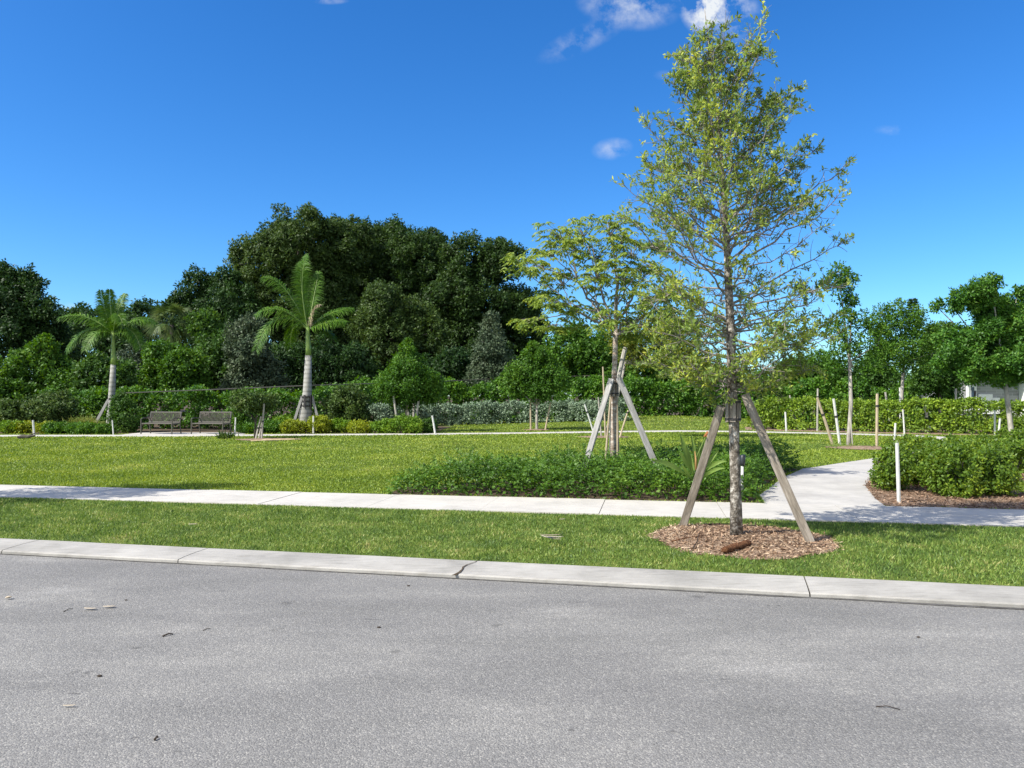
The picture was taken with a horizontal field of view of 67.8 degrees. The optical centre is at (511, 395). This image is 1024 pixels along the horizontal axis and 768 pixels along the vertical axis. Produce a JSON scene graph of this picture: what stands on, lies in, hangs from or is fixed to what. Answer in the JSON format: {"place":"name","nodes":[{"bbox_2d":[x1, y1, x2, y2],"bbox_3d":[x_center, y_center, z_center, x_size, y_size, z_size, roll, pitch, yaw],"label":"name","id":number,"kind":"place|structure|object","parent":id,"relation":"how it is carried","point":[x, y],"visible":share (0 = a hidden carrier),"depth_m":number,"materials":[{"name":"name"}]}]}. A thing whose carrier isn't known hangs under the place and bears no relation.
{"place":"outdoors","nodes":[
{"label":"outdoors","id":0,"kind":"place"},
{"bbox_2d":[215,430,238,438],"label":"weed tuft","id":1,"kind":"object","parent":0,"point":[225,435],"visible":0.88,"depth_m":27.82,"materials":[{"name":"green plant"}]},
{"bbox_2d":[0,430,943,438],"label":"path","id":2,"kind":"structure","parent":0,"point":[938,437],"depth_m":30.77,"materials":[{"name":"concrete"}]},
{"bbox_2d":[141,396,875,579],"bbox_3d":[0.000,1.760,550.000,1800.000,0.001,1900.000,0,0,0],"label":"ground","id":3,"kind":"structure","parent":0,"point":[456,404],"depth_m":100.64,"materials":[{"name":"soil"}]},
{"bbox_2d":[46,295,178,361],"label":"oak tree","id":4,"kind":"object","parent":3,"relation":"on","point":[135,312],"visible":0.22,"depth_m":80.33,"materials":[{"name":"green plant"}]},
{"bbox_2d":[334,213,463,380],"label":"oak tree","id":5,"kind":"object","parent":3,"relation":"on","point":[408,258],"visible":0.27,"depth_m":60.89,"materials":[{"name":"green plant"}]},
{"bbox_2d":[0,538,1023,607],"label":"kerb","id":6,"kind":"structure","parent":3,"relation":"on","point":[930,592],"depth_m":6.86,"materials":[{"name":"concrete"}]},
{"bbox_2d":[0,554,1023,767],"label":"road","id":7,"kind":"structure","parent":0,"point":[277,668],"depth_m":4.51,"materials":[{"name":"grey asphalt"}]},
{"bbox_2d":[0,553,1023,609],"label":"gutter dirt","id":8,"kind":"structure","parent":7,"relation":"on","point":[606,586],"depth_m":6.46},
{"bbox_2d":[0,485,1023,526],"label":"pavement","id":9,"kind":"structure","parent":0,"point":[913,515],"depth_m":10.97,"materials":[{"name":"concrete"}]},
{"bbox_2d":[0,497,1023,586],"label":"verge","id":10,"kind":"structure","parent":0,"point":[588,562],"depth_m":8.29,"materials":[{"name":"green plant"}]},
{"bbox_2d":[650,525,836,559],"bbox_3d":[2.572,1.567,8.388,2.048,0.059,1.990,0,0,0],"label":"mulch ring","id":11,"kind":"object","parent":10,"relation":"on","point":[754,550],"visible":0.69,"depth_m":8.06,"materials":[{"name":"brown wood"}]},
{"bbox_2d":[610,0,857,535],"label":"street tree","id":12,"kind":"object","parent":11,"relation":"on","point":[708,108],"visible":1,"depth_m":8.31,"materials":[{"name":"green plant"}]},
{"bbox_2d":[679,393,814,542],"bbox_3d":[2.635,0.811,8.781,0.900,1.678,1.572,0,0,-15],"label":"tree brace","id":13,"kind":"object","parent":12,"relation":"attached to","point":[733,413],"visible":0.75,"depth_m":8.34,"materials":[{"name":"wood"}]},
{"bbox_2d":[721,539,751,552],"bbox_3d":[2.294,1.541,7.786,0.508,0.089,0.111,0,0,-43],"label":"log","id":14,"kind":"object","parent":11,"relation":"on","point":[735,546],"visible":1,"depth_m":7.73,"materials":[{"name":"brown wood"}]},
{"bbox_2d":[641,521,843,560],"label":"mulch chips","id":15,"kind":"object","parent":11,"relation":"on","point":[837,544],"visible":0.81,"depth_m":8.18,"materials":[{"name":"brown wood"}]},
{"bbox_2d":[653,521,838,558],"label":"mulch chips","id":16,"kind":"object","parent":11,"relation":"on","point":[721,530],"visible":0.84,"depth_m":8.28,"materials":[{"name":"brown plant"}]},
{"bbox_2d":[0,415,1023,509],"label":"lawn","id":17,"kind":"structure","parent":0,"point":[486,428],"depth_m":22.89,"materials":[{"name":"green plant"}]},
{"bbox_2d":[122,432,245,434],"bbox_3d":[-13.300,1.642,31.250,4.800,0.120,2.100,0,0,0],"label":"bench pad","id":18,"kind":"object","parent":17,"relation":"on","point":[178,433],"visible":0.31,"depth_m":31.45,"materials":[{"name":"concrete"}]},
{"bbox_2d":[140,412,181,433],"bbox_3d":[-14.360,1.134,31.200,1.470,0.904,0.674,0,0,12],"label":"park bench","id":19,"kind":"object","parent":18,"relation":"on","point":[171,422],"visible":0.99,"depth_m":31.36,"materials":[{"name":"grey metal"}]},
{"bbox_2d":[191,412,231,433],"bbox_3d":[-12.304,1.134,31.200,1.470,0.904,0.674,0,0,12],"label":"park bench","id":20,"kind":"object","parent":18,"relation":"on","point":[222,422],"visible":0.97,"depth_m":31.37,"materials":[{"name":"grey metal"}]},
{"bbox_2d":[0,415,449,433],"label":"planting bed","id":21,"kind":"object","parent":17,"relation":"on","point":[156,428],"visible":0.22,"depth_m":35.34,"materials":[{"name":"soil"}]},
{"bbox_2d":[0,397,22,422],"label":"shrub","id":22,"kind":"object","parent":21,"relation":"on","point":[10,406],"visible":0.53,"depth_m":33.11,"materials":[{"name":"green plant"}]},
{"bbox_2d":[0,419,27,433],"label":"shrub","id":23,"kind":"object","parent":21,"relation":"on","point":[4,424],"visible":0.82,"depth_m":31.35,"materials":[{"name":"green plant"}]},
{"bbox_2d":[5,420,36,433],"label":"shrub","id":24,"kind":"object","parent":21,"relation":"on","point":[24,428],"visible":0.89,"depth_m":31.57,"materials":[{"name":"yellow plant"}]},
{"bbox_2d":[0,258,82,367],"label":"oak tree","id":25,"kind":"object","parent":21,"relation":"on","point":[27,311],"visible":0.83,"depth_m":53.70,"materials":[{"name":"green plant"}]},
{"bbox_2d":[0,332,86,402],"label":"bushy tree","id":26,"kind":"object","parent":21,"relation":"on","point":[48,363],"visible":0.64,"depth_m":41.43,"materials":[{"name":"green plant"}]},
{"bbox_2d":[7,387,82,428],"bbox_3d":[-20.705,0.889,34.013,2.735,2.507,2.485,0,0,0],"label":"shrub","id":27,"kind":"object","parent":21,"relation":"on","point":[57,406],"visible":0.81,"depth_m":33.60,"materials":[{"name":"green plant"}]},
{"bbox_2d":[38,420,71,433],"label":"shrub","id":28,"kind":"object","parent":21,"relation":"on","point":[55,427],"visible":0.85,"depth_m":31.25,"materials":[{"name":"green plant"}]},
{"bbox_2d":[60,420,99,434],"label":"shrub","id":29,"kind":"object","parent":21,"relation":"on","point":[77,428],"visible":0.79,"depth_m":30.94,"materials":[{"name":"green plant"}]},
{"bbox_2d":[62,413,103,423],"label":"ornamental grass","id":30,"kind":"object","parent":21,"relation":"on","point":[82,419],"depth_m":32.55,"materials":[{"name":"green plant"}]},
{"bbox_2d":[85,422,119,433],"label":"shrub","id":31,"kind":"object","parent":21,"relation":"on","point":[100,428],"visible":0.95,"depth_m":31.02,"materials":[{"name":"green plant"}]},
{"bbox_2d":[66,348,141,421],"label":"bushy tree","id":32,"kind":"object","parent":21,"relation":"on","point":[95,367],"visible":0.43,"depth_m":41.26,"materials":[{"name":"green plant"}]},
{"bbox_2d":[56,289,157,423],"bbox_3d":[-17.460,-1.467,33.006,4.084,6.255,2.201,0,0,0],"label":"royal palm","id":33,"kind":"object","parent":21,"relation":"on","point":[113,321],"visible":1,"depth_m":32.85,"materials":[{"name":"green plant"}]},
{"bbox_2d":[103,389,144,432],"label":"shrub","id":34,"kind":"object","parent":21,"relation":"on","point":[124,411],"visible":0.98,"depth_m":32.25,"materials":[{"name":"green plant"}]},
{"bbox_2d":[116,341,147,406],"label":"bushy tree","id":35,"kind":"object","parent":21,"relation":"on","point":[136,357],"visible":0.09,"depth_m":46.08,"materials":[{"name":"green plant"}]},
{"bbox_2d":[141,302,192,346],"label":"fan palm","id":36,"kind":"object","parent":21,"relation":"on","point":[178,334],"visible":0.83,"depth_m":48.66,"materials":[{"name":"green plant"}]},
{"bbox_2d":[136,337,217,409],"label":"bushy tree","id":37,"kind":"object","parent":21,"relation":"on","point":[166,365],"visible":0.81,"depth_m":43.09,"materials":[{"name":"green plant"}]},
{"bbox_2d":[33,384,329,428],"bbox_3d":[-15.872,0.632,36.663,14.209,2.398,2.356,0,0,0],"label":"hedge","id":38,"kind":"object","parent":21,"relation":"on","point":[92,400],"visible":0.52,"depth_m":36.05,"materials":[{"name":"green plant"}]},
{"bbox_2d":[183,306,235,411],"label":"bushy tree","id":39,"kind":"object","parent":21,"relation":"on","point":[207,335],"visible":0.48,"depth_m":47.27,"materials":[{"name":"green plant"}]},
{"bbox_2d":[161,262,264,413],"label":"oak tree","id":40,"kind":"object","parent":21,"relation":"on","point":[204,287],"visible":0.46,"depth_m":56.25,"materials":[{"name":"green plant"}]},
{"bbox_2d":[231,394,250,431],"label":"shrub","id":41,"kind":"object","parent":21,"relation":"on","point":[241,418],"visible":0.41,"depth_m":32.37,"materials":[{"name":"green plant"}]},
{"bbox_2d":[231,421,259,432],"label":"shrub","id":42,"kind":"object","parent":21,"relation":"on","point":[246,427],"visible":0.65,"depth_m":31.60,"materials":[{"name":"green plant"}]},
{"bbox_2d":[218,310,291,421],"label":"bushy tree","id":43,"kind":"object","parent":21,"relation":"on","point":[263,368],"visible":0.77,"depth_m":44.37,"materials":[{"name":"green plant"}]},
{"bbox_2d":[256,420,280,433],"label":"shrub","id":44,"kind":"object","parent":21,"relation":"on","point":[269,427],"visible":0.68,"depth_m":31.77,"materials":[{"name":"green plant"}]},
{"bbox_2d":[278,417,307,433],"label":"shrub","id":45,"kind":"object","parent":21,"relation":"on","point":[288,426],"visible":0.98,"depth_m":31.50,"materials":[{"name":"yellow plant"}]},
{"bbox_2d":[222,201,378,409],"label":"oak tree","id":46,"kind":"object","parent":21,"relation":"on","point":[281,247],"visible":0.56,"depth_m":57.56,"materials":[{"name":"green plant"}]},
{"bbox_2d":[252,253,354,429],"bbox_3d":[-9.248,-2.309,34.084,4.483,7.977,2.134,0,0,0],"label":"royal palm","id":47,"kind":"object","parent":21,"relation":"on","point":[306,412],"visible":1,"depth_m":33.89,"materials":[{"name":"green plant"}]},
{"bbox_2d":[294,395,318,418],"bbox_3d":[-9.124,0.816,34.299,1.360,1.648,1.243,0,0,0],"label":"palm brace","id":48,"kind":"object","parent":21,"relation":"on","point":[304,401],"visible":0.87,"depth_m":33.78,"materials":[{"name":"grey wood"}]},
{"bbox_2d":[301,414,335,432],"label":"shrub","id":49,"kind":"object","parent":21,"relation":"on","point":[321,424],"visible":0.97,"depth_m":31.75,"materials":[{"name":"yellow plant"}]},
{"bbox_2d":[268,333,383,413],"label":"bushy tree","id":50,"kind":"object","parent":21,"relation":"on","point":[335,366],"visible":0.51,"depth_m":47.94,"materials":[{"name":"green plant"}]},
{"bbox_2d":[327,417,350,432],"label":"shrub","id":51,"kind":"object","parent":21,"relation":"on","point":[337,425],"visible":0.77,"depth_m":32.34,"materials":[{"name":"green plant"}]},
{"bbox_2d":[320,382,380,423],"bbox_3d":[-7.369,0.654,34.508,2.848,2.570,2.589,0,0,-27],"label":"shrub","id":52,"kind":"object","parent":21,"relation":"on","point":[349,402],"visible":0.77,"depth_m":33.85,"materials":[{"name":"green plant"}]},
{"bbox_2d":[340,418,371,433],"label":"shrub","id":53,"kind":"object","parent":21,"relation":"on","point":[357,426],"visible":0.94,"depth_m":31.70,"materials":[{"name":"yellow plant"}]},
{"bbox_2d":[367,418,398,433],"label":"shrub","id":54,"kind":"object","parent":21,"relation":"on","point":[383,425],"visible":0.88,"depth_m":31.75,"materials":[{"name":"green plant"}]},
{"bbox_2d":[343,277,449,416],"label":"oak tree","id":55,"kind":"object","parent":21,"relation":"on","point":[381,326],"visible":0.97,"depth_m":51.84,"materials":[{"name":"green plant"}]},
{"bbox_2d":[388,413,424,433],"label":"shrub","id":56,"kind":"object","parent":21,"relation":"on","point":[409,424],"visible":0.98,"depth_m":31.50,"materials":[{"name":"green plant"}]},
{"bbox_2d":[368,337,447,415],"bbox_3d":[-4.531,-0.426,32.904,3.445,4.251,2.656,0,0,0],"label":"pointed tree","id":57,"kind":"object","parent":21,"relation":"on","point":[406,375],"visible":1,"depth_m":32.60,"materials":[{"name":"green plant"}]},
{"bbox_2d":[422,417,438,432],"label":"shrub","id":58,"kind":"object","parent":21,"relation":"on","point":[428,425],"visible":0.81,"depth_m":31.98,"materials":[{"name":"green plant"}]},
{"bbox_2d":[228,387,284,437],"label":"tree","id":59,"kind":"object","parent":17,"relation":"on","point":[250,401],"visible":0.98,"depth_m":27.88,"materials":[{"name":"green plant"}]},
{"bbox_2d":[124,375,770,393],"bbox_3d":[0.950,0.244,42.340,40.585,2.911,7.352,0,0,-15],"label":"wire fence","id":60,"kind":"object","parent":17,"relation":"on","point":[312,385],"visible":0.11,"depth_m":35.69,"materials":[{"name":"black metal"}]},
{"bbox_2d":[319,373,631,421],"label":"hedge","id":61,"kind":"object","parent":17,"relation":"on","point":[468,394],"visible":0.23,"depth_m":43.68,"materials":[{"name":"green plant"}]},
{"bbox_2d":[420,228,553,401],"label":"oak tree","id":62,"kind":"object","parent":17,"relation":"on","point":[469,284],"visible":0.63,"depth_m":58.61,"materials":[{"name":"green plant"}]},
{"bbox_2d":[462,310,515,414],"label":"silver tree","id":63,"kind":"object","parent":17,"relation":"on","point":[493,356],"visible":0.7,"depth_m":45.40,"materials":[{"name":"green plant"}]},
{"bbox_2d":[420,345,561,398],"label":"bushy tree","id":64,"kind":"object","parent":17,"relation":"on","point":[454,363],"visible":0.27,"depth_m":49.29,"materials":[{"name":"green plant"}]},
{"bbox_2d":[368,395,631,425],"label":"hedge","id":65,"kind":"object","parent":17,"relation":"on","point":[467,411],"visible":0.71,"depth_m":40.41,"materials":[{"name":"green plant"}]},
{"bbox_2d":[498,339,573,428],"bbox_3d":[1.176,-0.433,34.784,3.436,4.249,2.480,0,0,24],"label":"round tree","id":66,"kind":"object","parent":17,"relation":"on","point":[543,380],"visible":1,"depth_m":34.23,"materials":[{"name":"green plant"}]},
{"bbox_2d":[382,436,806,502],"bbox_3d":[2.731,1.252,13.429,9.379,0.896,4.964,0,0,-33],"label":"shrub bed","id":67,"kind":"object","parent":17,"relation":"on","point":[570,468],"visible":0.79,"depth_m":12.48,"materials":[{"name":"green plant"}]},
{"bbox_2d":[498,214,692,474],"bbox_3d":[1.770,-0.949,14.275,3.867,5.099,2.685,0,0,-20],"label":"shade tree","id":68,"kind":"object","parent":67,"relation":"on","point":[598,312],"visible":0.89,"depth_m":14.13,"materials":[{"name":"green plant"}]},
{"bbox_2d":[603,397,610,479],"bbox_3d":[1.798,0.786,14.350,0.174,1.632,0.041,0,0,0],"label":"tree stake","id":69,"kind":"object","parent":67,"relation":"on","point":[607,434],"visible":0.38,"depth_m":14.33,"materials":[{"name":"beige wood"}]},
{"bbox_2d":[581,377,657,481],"bbox_3d":[1.958,0.637,14.586,1.571,1.954,1.862,0,0,0],"label":"tree brace","id":70,"kind":"object","parent":67,"relation":"on","point":[611,383],"visible":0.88,"depth_m":13.94,"materials":[{"name":"grey wood"}]},
{"bbox_2d":[652,431,726,499],"bbox_3d":[2.647,1.073,11.531,1.151,1.057,0.562,0,0,0],"label":"strap leaf plant","id":71,"kind":"object","parent":67,"relation":"on","point":[687,459],"visible":0.77,"depth_m":11.54,"materials":[{"name":"green plant"}]},
{"bbox_2d":[542,317,656,409],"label":"bushy tree","id":72,"kind":"object","parent":17,"relation":"on","point":[579,352],"visible":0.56,"depth_m":45.79,"materials":[{"name":"green plant"}]},
{"bbox_2d":[604,308,725,433],"bbox_3d":[5.747,-0.802,28.224,4.684,5.003,2.256,0,0,0],"label":"slim tree","id":73,"kind":"object","parent":17,"relation":"on","point":[633,356],"visible":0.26,"depth_m":28.14,"materials":[{"name":"green plant"}]},
{"bbox_2d":[619,373,758,418],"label":"hedge","id":74,"kind":"object","parent":17,"relation":"on","point":[689,401],"visible":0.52,"depth_m":43.28,"materials":[{"name":"green plant"}]},
{"bbox_2d":[639,350,744,413],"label":"bushy tree","id":75,"kind":"object","parent":17,"relation":"on","point":[654,373],"visible":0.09,"depth_m":45.87,"materials":[{"name":"green plant"}]},
{"bbox_2d":[753,346,847,410],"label":"bushy tree","id":76,"kind":"object","parent":17,"relation":"on","point":[821,355],"visible":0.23,"depth_m":43.47,"materials":[{"name":"green plant"}]},
{"bbox_2d":[816,397,832,443],"bbox_3d":[9.997,0.876,24.300,0.597,1.615,0.108,0,0,0],"label":"tree stake","id":77,"kind":"object","parent":17,"relation":"on","point":[824,420],"visible":0.87,"depth_m":24.27,"materials":[{"name":"beige wood"}]},
{"bbox_2d":[788,440,874,447],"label":"weed tuft","id":78,"kind":"object","parent":17,"relation":"on","point":[825,444],"visible":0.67,"depth_m":23.47,"materials":[{"name":"green plant"}]},
{"bbox_2d":[832,399,840,444],"bbox_3d":[10.361,0.884,24.300,0.285,1.550,0.098,0,0,0],"label":"tree stake","id":79,"kind":"object","parent":17,"relation":"on","point":[836,421],"visible":0.87,"depth_m":24.27,"materials":[{"name":"white wood"}]},
{"bbox_2d":[825,445,881,449],"bbox_3d":[10.470,1.560,23.077,1.944,0.040,1.900,0,0,0],"label":"mulch ring","id":80,"kind":"object","parent":17,"relation":"on","point":[861,447],"visible":0.63,"depth_m":22.72,"materials":[{"name":"brown wood"}]},
{"bbox_2d":[817,259,892,445],"bbox_3d":[10.681,-1.273,23.774,2.436,5.946,1.037,0,0,0],"label":"slim tree","id":81,"kind":"object","parent":80,"relation":"on","point":[846,345],"visible":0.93,"depth_m":23.70,"materials":[{"name":"green plant"}]},
{"bbox_2d":[747,370,967,424],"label":"hedge","id":82,"kind":"object","parent":17,"relation":"on","point":[825,392],"visible":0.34,"depth_m":41.72,"materials":[{"name":"green plant"}]},
{"bbox_2d":[745,427,992,434],"bbox_3d":[19.963,1.558,32.039,19.355,0.064,5.663,0,0,11],"label":"planting bed","id":83,"kind":"object","parent":17,"relation":"on","point":[842,430],"visible":0.43,"depth_m":33.22,"materials":[{"name":"green plant"}]},
{"bbox_2d":[744,395,1023,433],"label":"hedge","id":84,"kind":"object","parent":83,"relation":"on","point":[885,408],"visible":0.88,"depth_m":32.58,"materials":[{"name":"green plant"}]},
{"bbox_2d":[863,297,944,418],"bbox_3d":[18.057,-1.403,34.929,3.842,6.200,1.883,0,0,0],"label":"slim tree","id":85,"kind":"object","parent":83,"relation":"on","point":[896,321],"visible":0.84,"depth_m":34.73,"materials":[{"name":"green plant"}]},
{"bbox_2d":[842,339,910,398],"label":"bushy tree","id":86,"kind":"object","parent":17,"relation":"on","point":[880,379],"visible":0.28,"depth_m":42.47,"materials":[{"name":"green plant"}]},
{"bbox_2d":[875,394,878,445],"bbox_3d":[11.357,0.807,23.700,0.098,1.710,0.097,0,0,38],"label":"tree stake","id":87,"kind":"object","parent":17,"relation":"on","point":[876,421],"visible":0.87,"depth_m":23.67,"materials":[{"name":"beige wood"}]},
{"bbox_2d":[891,298,923,366],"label":"conifer tree","id":88,"kind":"object","parent":17,"relation":"on","point":[911,301],"visible":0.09,"depth_m":45.89,"materials":[{"name":"green plant"}]},
{"bbox_2d":[905,320,964,412],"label":"bushy tree","id":89,"kind":"object","parent":17,"relation":"on","point":[940,384],"visible":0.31,"depth_m":39.53,"materials":[{"name":"green plant"}]},
{"bbox_2d":[864,473,1023,509],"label":"mulch bed","id":90,"kind":"object","parent":17,"relation":"on","point":[949,500],"visible":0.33,"depth_m":11.53,"materials":[{"name":"brown wood"}]},
{"bbox_2d":[867,440,915,490],"bbox_3d":[6.390,1.204,12.854,0.702,0.911,1.005,0,0,0],"label":"clipped bush","id":91,"kind":"object","parent":90,"relation":"on","point":[884,472],"visible":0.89,"depth_m":12.65,"materials":[{"name":"green plant"}]},
{"bbox_2d":[895,443,900,502],"bbox_3d":[5.710,1.178,11.268,0.079,0.946,0.051,0,0,0],"label":"marker pole","id":92,"kind":"object","parent":90,"relation":"on","point":[897,473],"visible":0.79,"depth_m":11.25,"materials":[{"name":"white plastic"}]},
{"bbox_2d":[869,440,929,485],"bbox_3d":[6.980,1.245,13.765,1.023,0.865,1.220,0,0,0],"label":"clipped bush","id":93,"kind":"object","parent":90,"relation":"on","point":[914,452],"visible":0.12,"depth_m":13.47,"materials":[{"name":"green plant"}]},
{"bbox_2d":[917,448,967,486],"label":"clipped bush","id":94,"kind":"object","parent":90,"relation":"on","point":[920,483],"visible":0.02,"depth_m":13.20,"materials":[{"name":"green plant"}]},
{"bbox_2d":[914,442,989,498],"bbox_3d":[6.974,1.207,12.142,0.901,0.931,1.181,0,0,0],"label":"clipped bush","id":95,"kind":"object","parent":90,"relation":"on","point":[953,480],"visible":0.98,"depth_m":11.93,"materials":[{"name":"green plant"}]},
{"bbox_2d":[925,439,979,465],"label":"clipped bush","id":96,"kind":"object","parent":90,"relation":"on","point":[932,446],"visible":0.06,"depth_m":13.77,"materials":[{"name":"green plant"}]},
{"bbox_2d":[954,437,1021,479],"bbox_3d":[8.864,1.226,14.380,1.283,0.917,1.269,0,0,0],"label":"clipped bush","id":97,"kind":"object","parent":90,"relation":"on","point":[997,445],"visible":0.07,"depth_m":14.22,"materials":[{"name":"green plant"}]},
{"bbox_2d":[960,445,1023,496],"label":"clipped bush","id":98,"kind":"object","parent":90,"relation":"on","point":[998,474],"visible":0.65,"depth_m":12.03,"materials":[{"name":"green plant"}]},
{"bbox_2d":[880,428,1023,464],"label":"hedge","id":99,"kind":"object","parent":17,"relation":"on","point":[1000,435],"visible":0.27,"depth_m":17.87,"materials":[{"name":"green plant"}]},
{"bbox_2d":[923,380,1023,415],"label":"house","id":100,"kind":"structure","parent":17,"relation":"on","point":[988,392],"depth_m":58.00,"materials":[{"name":"paint"}]},
{"bbox_2d":[927,271,1023,430],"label":"glossy tree","id":101,"kind":"object","parent":17,"relation":"on","point":[988,345],"visible":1,"depth_m":25.61,"materials":[{"name":"green plant"}]},
{"bbox_2d":[986,438,1023,473],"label":"hedge","id":102,"kind":"object","parent":17,"relation":"on","point":[1017,448],"visible":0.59,"depth_m":14.99,"materials":[{"name":"green plant"}]},
{"bbox_2d":[0,0,1023,395],"label":"sky","id":103,"kind":"structure","parent":0,"point":[139,138],"materials":[{"name":"blue"}]},
{"bbox_2d":[617,347,626,377],"bbox_3d":[2.302,-0.653,16.000,0.242,0.720,0.099,0,0,0],"label":"stake","id":104,"kind":"object","parent":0,"point":[621,364],"visible":0.79,"depth_m":15.96,"materials":[{"name":"white wood"}]},
{"bbox_2d":[760,458,884,505],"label":"path","id":105,"kind":"structure","parent":0,"point":[839,483],"depth_m":13.27,"materials":[{"name":"concrete"}]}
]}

